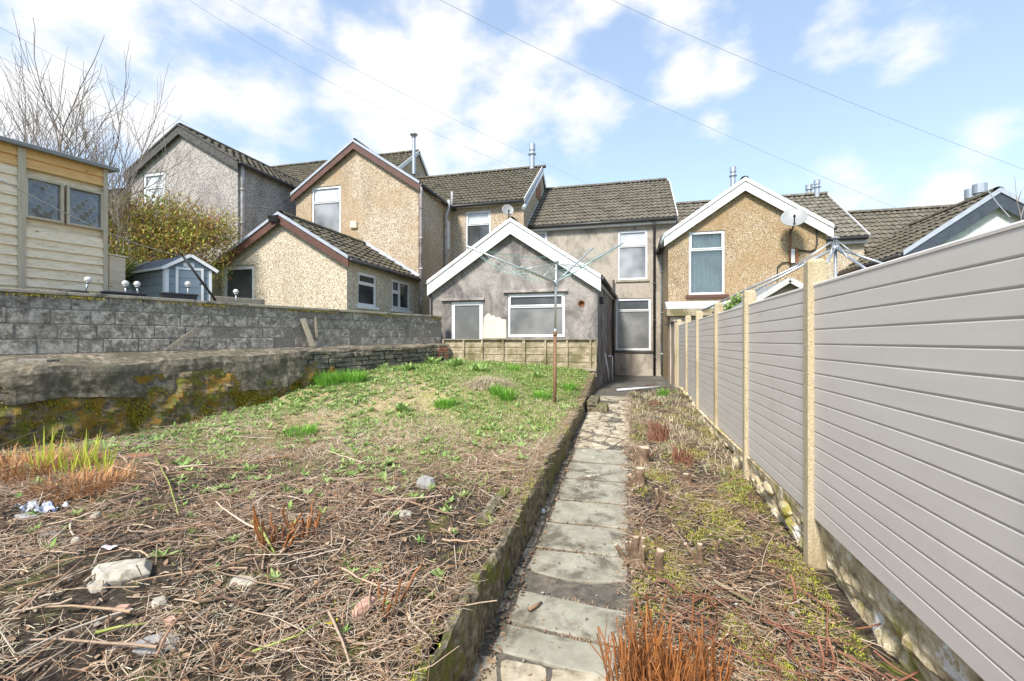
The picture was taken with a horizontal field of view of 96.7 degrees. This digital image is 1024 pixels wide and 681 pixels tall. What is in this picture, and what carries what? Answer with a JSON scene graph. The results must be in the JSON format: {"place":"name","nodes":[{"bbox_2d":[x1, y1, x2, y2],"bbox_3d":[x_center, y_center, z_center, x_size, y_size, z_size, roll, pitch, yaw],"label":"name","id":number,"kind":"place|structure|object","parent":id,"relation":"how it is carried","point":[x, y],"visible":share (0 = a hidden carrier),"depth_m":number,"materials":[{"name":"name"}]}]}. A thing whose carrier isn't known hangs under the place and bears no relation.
{"place":"outdoors","nodes":[
{"label":"outdoors","id":0,"kind":"place"},
{"bbox_2d":[0,365,591,680],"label":"garden bed","id":1,"kind":"object","parent":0,"point":[83,596],"visible":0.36,"depth_m":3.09,"materials":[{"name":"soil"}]},
{"bbox_2d":[13,500,68,513],"bbox_3d":[-4.113,1.451,3.963,0.459,0.072,0.200,0,0,14],"label":"rag","id":2,"kind":"object","parent":1,"relation":"on","point":[45,506],"visible":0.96,"depth_m":3.94,"materials":[{"name":"fabric"}]},
{"bbox_2d":[24,428,63,468],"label":"iris shoots","id":3,"kind":"object","parent":1,"relation":"on","point":[42,457],"visible":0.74,"depth_m":5.16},
{"bbox_2d":[12,555,88,611],"bbox_3d":[-2.718,1.435,2.718,0.041,0.067,0.541,0,0,-9],"label":"branch","id":4,"kind":"object","parent":1,"relation":"on","point":[25,603],"visible":0.83,"depth_m":2.64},
{"bbox_2d":[0,435,118,487],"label":"dead grass clump","id":5,"kind":"object","parent":1,"relation":"on","point":[21,456],"visible":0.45,"depth_m":5.15,"materials":[{"name":"plant"}]},
{"bbox_2d":[50,449,86,473],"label":"iris shoots","id":6,"kind":"object","parent":1,"relation":"on","point":[73,465],"visible":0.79,"depth_m":4.94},
{"bbox_2d":[3,458,152,506],"bbox_3d":[-4.219,1.391,4.491,1.084,0.388,1.126,0,0,-19],"label":"dead grass clump","id":7,"kind":"object","parent":1,"relation":"on","point":[84,476],"visible":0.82,"depth_m":4.46,"materials":[{"name":"plant"}]},
{"bbox_2d":[65,429,101,469],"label":"iris shoots","id":8,"kind":"object","parent":1,"relation":"on","point":[93,454],"visible":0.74,"depth_m":5.27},
{"bbox_2d":[86,580,107,592],"bbox_3d":[-2.524,1.504,2.761,0.146,0.066,0.075,0,0,14],"label":"stone","id":9,"kind":"object","parent":1,"relation":"on","point":[93,583],"visible":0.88,"depth_m":2.74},
{"bbox_2d":[75,441,119,472],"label":"iris shoots","id":10,"kind":"object","parent":1,"relation":"on","point":[104,462],"visible":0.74,"depth_m":5.02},
{"bbox_2d":[95,623,145,633],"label":"branch","id":11,"kind":"object","parent":1,"relation":"on","point":[108,629],"visible":0.95,"depth_m":2.31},
{"bbox_2d":[91,558,152,586],"bbox_3d":[-2.477,1.474,2.882,0.334,0.108,0.238,0,0,-29],"label":"stone","id":12,"kind":"object","parent":1,"relation":"on","point":[118,573],"visible":0.88,"depth_m":2.84,"materials":[{"name":"stone"}]},
{"bbox_2d":[132,631,179,655],"bbox_3d":[-1.760,1.510,2.256,0.194,0.037,0.196,0,0,-36],"label":"stone","id":13,"kind":"object","parent":1,"relation":"on","point":[150,638],"visible":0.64,"depth_m":2.25,"materials":[{"name":"grey stone"}]},
{"bbox_2d":[151,596,166,608],"bbox_3d":[-2.005,1.496,2.586,0.073,0.066,0.090,0,0,-38],"label":"stone","id":14,"kind":"object","parent":1,"relation":"on","point":[159,601],"visible":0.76,"depth_m":2.57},
{"bbox_2d":[187,595,260,609],"bbox_3d":[-1.597,1.464,2.546,0.420,0.048,0.066,0,0,3],"label":"branch","id":15,"kind":"object","parent":1,"relation":"on","point":[225,598],"visible":0.95,"depth_m":2.54,"materials":[{"name":"brown plant"}]},
{"bbox_2d":[0,343,451,452],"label":"retaining wall","id":16,"kind":"structure","parent":1,"relation":"on","point":[191,377],"depth_m":7.33,"materials":[{"name":"concrete"}]},
{"bbox_2d":[18,358,59,361],"bbox_3d":[-6.060,0.253,5.813,0.583,0.035,0.239,0,0,14],"label":"slate","id":17,"kind":"object","parent":16,"relation":"on","point":[38,360],"visible":1,"depth_m":5.70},
{"bbox_2d":[1,379,304,442],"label":"wall moss","id":18,"kind":"object","parent":16,"relation":"attached to","point":[242,401],"depth_m":7.17,"materials":[{"name":"plant"}]},
{"bbox_2d":[168,326,198,349],"bbox_3d":[-5.796,-0.043,8.044,0.033,0.428,0.545,0,0,18],"label":"plank","id":19,"kind":"object","parent":16,"relation":"on","point":[182,338],"visible":1,"depth_m":8.02,"materials":[{"name":"grey wood"}]},
{"bbox_2d":[0,288,442,354],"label":"block wall","id":20,"kind":"structure","parent":16,"relation":"on","point":[40,324],"depth_m":8.00,"materials":[{"name":"concrete"}]},
{"bbox_2d":[0,292,440,318],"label":"coping moss","id":21,"kind":"object","parent":20,"relation":"on","point":[7,293],"visible":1,"depth_m":7.96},
{"bbox_2d":[210,296,264,304],"bbox_3d":[-5.598,-0.796,9.320,0.039,0.160,1.045,0,0,37],"label":"sleeper","id":22,"kind":"object","parent":20,"relation":"on","point":[241,300],"visible":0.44,"depth_m":9.31,"materials":[{"name":"grey wood"}]},
{"bbox_2d":[300,318,314,346],"bbox_3d":[-4.427,-0.178,9.863,0.301,0.617,0.092,0,0,-10],"label":"plank","id":23,"kind":"object","parent":16,"relation":"on","point":[307,332],"visible":1,"depth_m":9.85,"materials":[{"name":"brown wood"}]},
{"bbox_2d":[229,575,256,586],"bbox_3d":[-1.657,1.494,2.808,0.172,0.054,0.100,0,0,14],"label":"stone","id":24,"kind":"object","parent":1,"relation":"on","point":[241,579],"visible":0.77,"depth_m":2.78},
{"bbox_2d":[0,404,543,680],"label":"cut stubs","id":25,"kind":"object","parent":1,"relation":"on","point":[64,636],"visible":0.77,"depth_m":3.81,"materials":[{"name":"plant"}]},
{"bbox_2d":[0,418,555,680],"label":"cut branches","id":26,"kind":"object","parent":1,"relation":"on","point":[54,638],"visible":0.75,"depth_m":3.11,"materials":[{"name":"wood"}]},
{"bbox_2d":[252,506,304,552],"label":"cut stalks","id":27,"kind":"object","parent":1,"relation":"on","point":[256,524],"visible":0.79,"depth_m":3.24,"materials":[{"name":"plant"}]},
{"bbox_2d":[252,616,327,652],"bbox_3d":[-1.073,1.450,2.238,0.356,0.028,0.057,0,0,-43],"label":"branch","id":28,"kind":"object","parent":1,"relation":"on","point":[271,644],"visible":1,"depth_m":2.20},
{"bbox_2d":[0,359,589,608],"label":"weeds","id":29,"kind":"object","parent":1,"relation":"on","point":[246,466],"visible":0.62,"depth_m":7.07,"materials":[{"name":"green plant"}]},
{"bbox_2d":[0,358,592,680],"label":"dry straw","id":30,"kind":"object","parent":1,"relation":"on","point":[337,430],"visible":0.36,"depth_m":6.25,"materials":[{"name":"plant"}]},
{"bbox_2d":[280,494,321,540],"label":"cut stalks","id":31,"kind":"object","parent":1,"relation":"on","point":[309,521],"visible":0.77,"depth_m":3.43,"materials":[{"name":"plant"}]},
{"bbox_2d":[282,422,320,437],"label":"grass tuft","id":32,"kind":"object","parent":1,"relation":"on","point":[304,428],"visible":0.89,"depth_m":6.78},
{"bbox_2d":[311,369,346,385],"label":"grass tuft","id":33,"kind":"object","parent":1,"relation":"on","point":[332,378],"visible":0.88,"depth_m":9.45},
{"bbox_2d":[69,359,589,498],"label":"grass","id":34,"kind":"structure","parent":1,"relation":"on","point":[548,386],"depth_m":8.16,"materials":[{"name":"plant"}]},
{"bbox_2d":[337,368,368,382],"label":"grass tuft","id":35,"kind":"object","parent":1,"relation":"on","point":[358,376],"visible":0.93,"depth_m":9.74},
{"bbox_2d":[351,596,377,618],"bbox_3d":[-0.819,1.480,2.509,0.089,0.073,0.166,0,0,14],"label":"brick rubble","id":36,"kind":"object","parent":1,"relation":"on","point":[364,602],"visible":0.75,"depth_m":2.48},
{"bbox_2d":[377,565,421,618],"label":"cut stalks","id":37,"kind":"object","parent":1,"relation":"on","point":[405,591],"visible":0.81,"depth_m":2.53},
{"bbox_2d":[361,493,454,515],"bbox_3d":[-0.869,1.409,3.926,0.822,0.102,0.195,0,0,9],"label":"branch","id":38,"kind":"object","parent":1,"relation":"on","point":[378,495],"visible":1,"depth_m":3.99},
{"bbox_2d":[416,475,434,488],"bbox_3d":[-0.861,1.427,4.548,0.201,0.125,0.128,0,0,33],"label":"stone","id":39,"kind":"object","parent":1,"relation":"on","point":[424,481],"visible":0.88,"depth_m":4.50,"materials":[{"name":"grey stone"}]},
{"bbox_2d":[431,396,458,408],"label":"grass tuft","id":40,"kind":"object","parent":1,"relation":"on","point":[443,403],"visible":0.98,"depth_m":8.11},
{"bbox_2d":[460,374,517,391],"bbox_3d":[-0.513,0.956,9.624,1.587,0.570,1.325,0,0,14],"label":"straw heap","id":41,"kind":"object","parent":1,"relation":"on","point":[487,381],"visible":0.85,"depth_m":9.41,"materials":[{"name":"plant"}]},
{"bbox_2d":[476,486,509,526],"bbox_3d":[-0.154,1.438,3.933,0.115,0.154,0.694,0,0,14],"label":"edging log","id":42,"kind":"object","parent":1,"relation":"on","point":[490,507],"visible":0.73,"depth_m":3.86,"materials":[{"name":"wood"}]},
{"bbox_2d":[495,385,518,401],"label":"grass tuft","id":43,"kind":"object","parent":1,"relation":"on","point":[503,394],"visible":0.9,"depth_m":8.45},
{"bbox_2d":[442,339,596,376],"bbox_3d":[0.121,0.463,12.645,4.390,1.014,0.160,0,0,14],"label":"wooden fence","id":44,"kind":"object","parent":1,"relation":"on","point":[578,353],"visible":0.65,"depth_m":12.56,"materials":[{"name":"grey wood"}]},
{"bbox_2d":[530,389,551,400],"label":"grass tuft","id":45,"kind":"object","parent":1,"relation":"on","point":[542,394],"visible":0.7,"depth_m":8.70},
{"bbox_2d":[466,243,622,402],"bbox_3d":[0.855,-0.363,8.543,3.384,3.389,1.157,0,0,-40],"label":"rotary clothes line","id":46,"kind":"object","parent":1,"relation":"on","point":[555,281],"visible":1,"depth_m":8.47,"materials":[{"name":"metal"}]},
{"bbox_2d":[231,0,600,189],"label":"overhead cable","id":47,"kind":"object","parent":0,"point":[406,95],"visible":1,"depth_m":15.15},
{"bbox_2d":[426,540,499,658],"bbox_3d":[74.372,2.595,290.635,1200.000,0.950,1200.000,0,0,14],"label":"ground","id":48,"kind":"structure","parent":0,"point":[432,651],"depth_m":3.15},
{"bbox_2d":[412,371,595,680],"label":"kerb wall","id":49,"kind":"structure","parent":48,"relation":"on","point":[466,633],"depth_m":2.96,"materials":[{"name":"concrete"}]},
{"bbox_2d":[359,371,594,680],"bbox_3d":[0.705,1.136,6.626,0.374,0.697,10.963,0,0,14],"label":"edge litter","id":50,"kind":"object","parent":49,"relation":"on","point":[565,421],"visible":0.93,"depth_m":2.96,"materials":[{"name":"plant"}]},
{"bbox_2d":[0,0,1023,212],"label":"sky","id":51,"kind":"structure","parent":0,"point":[950,70],"materials":[{"name":"blue"}]},
{"bbox_2d":[468,388,636,680],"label":"path","id":52,"kind":"structure","parent":0,"point":[537,650],"depth_m":3.49,"materials":[{"name":"stone"}]},
{"bbox_2d":[500,447,628,648],"bbox_3d":[0.820,1.722,4.790,0.823,0.266,4.143,0,0,14],"label":"joint moss","id":53,"kind":"object","parent":52,"relation":"on","point":[580,639],"visible":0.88,"depth_m":3.85,"materials":[{"name":"green plant"}]},
{"bbox_2d":[587,395,607,411],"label":"step block","id":54,"kind":"structure","parent":52,"relation":"on","point":[594,403],"depth_m":9.43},
{"bbox_2d":[605,393,654,680],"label":"path litter","id":55,"kind":"object","parent":52,"relation":"on","point":[627,493],"visible":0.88,"depth_m":4.47,"materials":[{"name":"plant"}]},
{"bbox_2d":[599,375,678,389],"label":"yard","id":56,"kind":"structure","parent":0,"point":[624,381],"depth_m":14.52,"materials":[{"name":"concrete"}]},
{"bbox_2d":[663,320,676,386],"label":"boundary wall","id":57,"kind":"structure","parent":56,"relation":"on","point":[673,353],"depth_m":13.23,"materials":[{"name":"concrete"}]},
{"bbox_2d":[656,166,870,383],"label":"terraced house","id":58,"kind":"structure","parent":56,"relation":"on","point":[743,233],"depth_m":14.26,"materials":[{"name":"tile"}]},
{"bbox_2d":[689,230,723,294],"bbox_3d":[6.190,-2.465,14.509,1.057,2.010,0.158,0,0,14],"label":"window","id":59,"kind":"structure","parent":58,"relation":"in","point":[706,248],"depth_m":14.53,"materials":[{"name":"white plastic"}]},
{"bbox_2d":[441,0,918,217],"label":"overhead cable","id":60,"kind":"object","parent":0,"point":[660,105],"visible":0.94,"depth_m":11.87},
{"bbox_2d":[723,292,742,310],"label":"shrub","id":61,"kind":"object","parent":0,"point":[732,303],"visible":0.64,"depth_m":9.35,"materials":[{"name":"green plant"}]},
{"bbox_2d":[594,389,918,680],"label":"border soil","id":62,"kind":"structure","parent":0,"point":[848,611],"depth_m":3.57,"materials":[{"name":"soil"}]},
{"bbox_2d":[5,375,870,680],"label":"moss","id":63,"kind":"object","parent":62,"relation":"on","point":[805,581],"visible":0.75,"depth_m":3.44,"materials":[{"name":"plant"}]},
{"bbox_2d":[1,398,875,680],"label":"gravel","id":64,"kind":"structure","parent":62,"relation":"on","point":[313,579],"depth_m":3.45,"materials":[{"name":"stone"}]},
{"bbox_2d":[0,398,891,680],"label":"dead leaves","id":65,"kind":"object","parent":62,"relation":"on","point":[368,662],"visible":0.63,"depth_m":3.20,"materials":[{"name":"plant"}]},
{"bbox_2d":[614,527,648,572],"bbox_3d":[0.986,1.691,3.715,0.301,0.324,0.312,0,0,14],"label":"tree stump","id":66,"kind":"object","parent":62,"relation":"on","point":[635,548],"visible":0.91,"depth_m":3.68,"materials":[{"name":"wood"}]},
{"bbox_2d":[626,466,644,489],"bbox_3d":[1.471,1.625,5.345,0.263,0.258,0.229,0,0,-37],"label":"tree stump","id":67,"kind":"object","parent":62,"relation":"on","point":[638,479],"visible":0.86,"depth_m":5.31,"materials":[{"name":"wood"}]},
{"bbox_2d":[622,445,657,466],"bbox_3d":[1.727,1.565,6.120,0.377,0.298,0.334,0,0,-30],"label":"tree stump","id":68,"kind":"object","parent":62,"relation":"on","point":[642,455],"visible":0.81,"depth_m":6.07,"materials":[{"name":"wood"}]},
{"bbox_2d":[646,417,669,441],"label":"cut shrub","id":69,"kind":"object","parent":62,"relation":"on","point":[657,434],"visible":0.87,"depth_m":7.08,"materials":[{"name":"plant"}]},
{"bbox_2d":[654,548,663,572],"bbox_3d":[1.156,1.750,3.584,0.092,0.212,0.093,0,0,14],"label":"tree stump","id":70,"kind":"object","parent":62,"relation":"on","point":[658,560],"visible":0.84,"depth_m":3.56,"materials":[{"name":"wood"}]},
{"bbox_2d":[590,590,734,680],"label":"cut shrub","id":71,"kind":"object","parent":62,"relation":"on","point":[640,670],"visible":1,"depth_m":2.04,"materials":[{"name":"plant"}]},
{"bbox_2d":[652,486,675,509],"bbox_3d":[1.576,1.657,4.787,0.351,0.230,0.187,0,0,-17],"label":"tree stump","id":72,"kind":"object","parent":62,"relation":"on","point":[661,500],"visible":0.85,"depth_m":4.78,"materials":[{"name":"wood"}]},
{"bbox_2d":[669,442,695,466],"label":"cut shrub","id":73,"kind":"object","parent":62,"relation":"on","point":[682,458],"visible":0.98,"depth_m":6.03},
{"bbox_2d":[626,388,742,474],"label":"dry grass","id":74,"kind":"structure","parent":62,"relation":"on","point":[672,419],"depth_m":7.83,"materials":[{"name":"plant"}]},
{"bbox_2d":[677,473,693,487],"bbox_3d":[2.047,1.658,5.379,0.219,0.175,0.307,0,0,25],"label":"tree stump","id":75,"kind":"object","parent":62,"relation":"on","point":[685,477],"visible":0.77,"depth_m":5.34,"materials":[{"name":"wood"}]},
{"bbox_2d":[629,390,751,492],"bbox_3d":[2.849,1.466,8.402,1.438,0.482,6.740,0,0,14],"label":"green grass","id":76,"kind":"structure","parent":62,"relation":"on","point":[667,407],"depth_m":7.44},
{"bbox_2d":[681,542,708,564],"bbox_3d":[1.481,1.738,3.677,0.290,0.200,0.068,0,0,3],"label":"tree stump","id":77,"kind":"object","parent":62,"relation":"on","point":[698,556],"visible":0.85,"depth_m":3.67,"materials":[{"name":"wood"}]},
{"bbox_2d":[713,579,753,604],"bbox_3d":[1.550,1.763,3.200,0.029,0.013,0.352,0,0,-25],"label":"wood strip","id":78,"kind":"object","parent":62,"relation":"on","point":[741,596],"visible":1,"depth_m":3.17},
{"bbox_2d":[631,565,919,680],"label":"cut stems","id":79,"kind":"object","parent":62,"relation":"on","point":[791,639],"visible":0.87,"depth_m":2.70,"materials":[{"name":"plant"}]},
{"bbox_2d":[679,386,983,680],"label":"dwarf wall","id":80,"kind":"structure","parent":62,"relation":"on","point":[910,638],"depth_m":2.81,"materials":[{"name":"stone"}]},
{"bbox_2d":[677,220,1023,680],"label":"panel fence","id":81,"kind":"object","parent":80,"relation":"on","point":[871,419],"visible":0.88,"depth_m":2.33,"materials":[{"name":"grey"}]},
{"bbox_2d":[613,0,1022,168],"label":"overhead cable","id":82,"kind":"object","parent":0,"point":[808,85],"visible":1,"depth_m":10.90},
{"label":"terrace ground","id":83,"kind":"structure","parent":0,"visible":0},
{"bbox_2d":[0,135,119,293],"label":"wooden shed","id":84,"kind":"structure","parent":83,"relation":"on","point":[43,246],"depth_m":7.36,"materials":[{"name":"beige wood"}]},
{"bbox_2d":[26,175,63,223],"bbox_3d":[-7.492,-2.245,7.285,0.092,0.655,0.453,0,0,27],"label":"window","id":85,"kind":"structure","parent":84,"relation":"in","point":[49,192],"depth_m":7.29,"materials":[{"name":"glass"}]},
{"bbox_2d":[65,185,103,230],"bbox_3d":[-7.259,-2.245,7.738,0.085,0.655,0.486,0,0,27],"label":"window","id":86,"kind":"structure","parent":84,"relation":"in","point":[87,205],"depth_m":7.72,"materials":[{"name":"glass"}]},
{"bbox_2d":[0,9,200,253],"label":"bare tree","id":87,"kind":"object","parent":83,"relation":"on","point":[59,142],"visible":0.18,"depth_m":10.85,"materials":[{"name":"brown plant"}]},
{"bbox_2d":[108,253,127,291],"bbox_3d":[-7.556,-0.969,8.600,0.340,1.279,0.340,0,0,14],"label":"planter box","id":88,"kind":"object","parent":83,"relation":"on","point":[116,270],"visible":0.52,"depth_m":8.54,"materials":[{"name":"wood"}]},
{"bbox_2d":[100,290,147,296],"bbox_3d":[-6.603,-0.705,7.756,0.210,0.232,0.600,0,0,37],"label":"planter","id":89,"kind":"object","parent":83,"relation":"on","point":[124,293],"visible":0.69,"depth_m":7.68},
{"bbox_2d":[108,242,161,288],"bbox_3d":[-8.155,-1.223,9.305,1.776,1.795,1.784,0,0,0],"label":"strappy plant","id":90,"kind":"object","parent":83,"relation":"on","point":[128,268],"visible":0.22,"depth_m":9.39,"materials":[{"name":"green plant"}]},
{"bbox_2d":[88,106,236,267],"bbox_3d":[-9.004,-2.769,11.367,2.079,4.885,3.556,0,0,14],"label":"bare sapling","id":91,"kind":"object","parent":83,"relation":"on","point":[117,211],"visible":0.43,"depth_m":10.77,"materials":[{"name":"brown plant"}]},
{"bbox_2d":[126,254,218,300],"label":"plastic shed","id":92,"kind":"structure","parent":83,"relation":"on","point":[172,275],"depth_m":9.04,"materials":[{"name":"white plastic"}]},
{"bbox_2d":[179,270,200,300],"bbox_3d":[-6.375,-0.860,9.010,0.352,1.060,0.015,0,0,-34],"label":"door","id":93,"kind":"structure","parent":92,"relation":"in","point":[195,288],"depth_m":9.01,"materials":[{"name":"blue plastic"}]},
{"bbox_2d":[158,292,198,299],"bbox_3d":[-6.135,-0.750,8.376,0.210,0.232,0.577,0,0,37],"label":"planter","id":94,"kind":"object","parent":83,"relation":"on","point":[177,295],"visible":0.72,"depth_m":8.29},
{"bbox_2d":[108,184,250,294],"bbox_3d":[-9.307,-2.554,11.817,4.465,3.192,3.010,0,0,14],"label":"hedge","id":95,"kind":"object","parent":83,"relation":"on","point":[190,240],"visible":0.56,"depth_m":11.49,"materials":[{"name":"green plant"}]},
{"bbox_2d":[179,252,216,300],"bbox_3d":[-5.880,-1.186,8.521,0.140,0.854,0.621,0,0,38],"label":"black prop","id":96,"kind":"object","parent":83,"relation":"on","point":[199,278],"visible":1,"depth_m":8.50,"materials":[{"name":"plastic"}]},
{"bbox_2d":[0,180,182,256],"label":"washing wire","id":97,"kind":"object","parent":96,"relation":"attached to","point":[77,218],"visible":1,"depth_m":5.60,"materials":[{"name":"metal"}]},
{"bbox_2d":[122,123,428,295],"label":"terraced house","id":98,"kind":"structure","parent":83,"relation":"on","point":[260,191],"depth_m":15.86,"materials":[{"name":"paint"}]},
{"bbox_2d":[144,171,164,205],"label":"window","id":99,"kind":"structure","parent":98,"relation":"in","point":[153,179],"depth_m":16.22,"materials":[{"name":"white plastic"}]},
{"bbox_2d":[211,132,546,314],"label":"terraced house","id":100,"kind":"structure","parent":83,"relation":"on","point":[365,228],"depth_m":15.68,"materials":[{"name":"paint"}]},
{"bbox_2d":[224,265,253,298],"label":"window","id":101,"kind":"structure","parent":100,"relation":"in","point":[242,279],"depth_m":12.61,"materials":[{"name":"glass"}]},
{"bbox_2d":[312,185,340,232],"bbox_3d":[-6.679,-4.597,16.419,1.204,1.907,0.078,0,0,14],"label":"window","id":102,"kind":"structure","parent":100,"relation":"in","point":[326,201],"depth_m":16.41,"materials":[{"name":"white plastic"}]},
{"bbox_2d":[357,271,378,310],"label":"window","id":103,"kind":"structure","parent":100,"relation":"in","point":[366,282],"depth_m":12.70,"materials":[{"name":"white plastic"}]},
{"bbox_2d":[391,279,411,313],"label":"window","id":104,"kind":"structure","parent":100,"relation":"in","point":[400,290],"depth_m":14.53,"materials":[{"name":"white plastic"}]},
{"bbox_2d":[466,210,490,249],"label":"window","id":105,"kind":"structure","parent":100,"relation":"in","point":[478,223],"depth_m":18.17,"materials":[{"name":"white plastic"}]},
{"bbox_2d":[424,177,677,388],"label":"terraced house","id":106,"kind":"structure","parent":83,"relation":"on","point":[612,303],"depth_m":16.73,"materials":[{"name":"paint"}]},
{"bbox_2d":[452,301,482,338],"bbox_3d":[-1.323,-0.139,13.510,0.988,2.017,0.060,0,0,14],"label":"window","id":107,"kind":"structure","parent":106,"relation":"in","point":[467,317],"depth_m":13.51,"materials":[{"name":"white plastic"}]},
{"bbox_2d":[508,293,564,336],"bbox_3d":[0.688,-0.718,12.986,1.650,1.238,0.078,0,0,14],"label":"window","id":108,"kind":"structure","parent":106,"relation":"in","point":[529,315],"depth_m":12.99,"materials":[{"name":"white plastic"}]},
{"bbox_2d":[616,230,648,281],"bbox_3d":[4.610,-3.225,17.421,1.237,1.972,0.140,0,0,14],"label":"window","id":109,"kind":"structure","parent":106,"relation":"in","point":[632,255],"depth_m":17.45,"materials":[{"name":"white plastic"}]},
{"bbox_2d":[615,298,652,352],"bbox_3d":[4.637,-0.576,17.414,1.434,2.080,0.140,0,0,14],"label":"window","id":110,"kind":"structure","parent":106,"relation":"in","point":[633,315],"depth_m":17.44,"materials":[{"name":"white plastic"}]},
{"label":"neighbour ground","id":111,"kind":"structure","parent":0,"visible":0},
{"bbox_2d":[729,277,802,309],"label":"neighbour shed","id":112,"kind":"structure","parent":111,"relation":"on","point":[784,286],"depth_m":8.01,"materials":[{"name":"plastic"}]},
{"bbox_2d":[700,236,883,313],"bbox_3d":[5.580,-0.102,9.119,1.240,3.799,3.686,0,0,-23],"label":"rotary clothes line","id":113,"kind":"object","parent":111,"relation":"on","point":[835,248],"visible":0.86,"depth_m":8.83,"materials":[{"name":"metal"}]},
{"bbox_2d":[837,182,1023,275],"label":"terraced house","id":114,"kind":"structure","parent":111,"relation":"on","point":[895,233],"depth_m":12.37,"materials":[{"name":"tile"}]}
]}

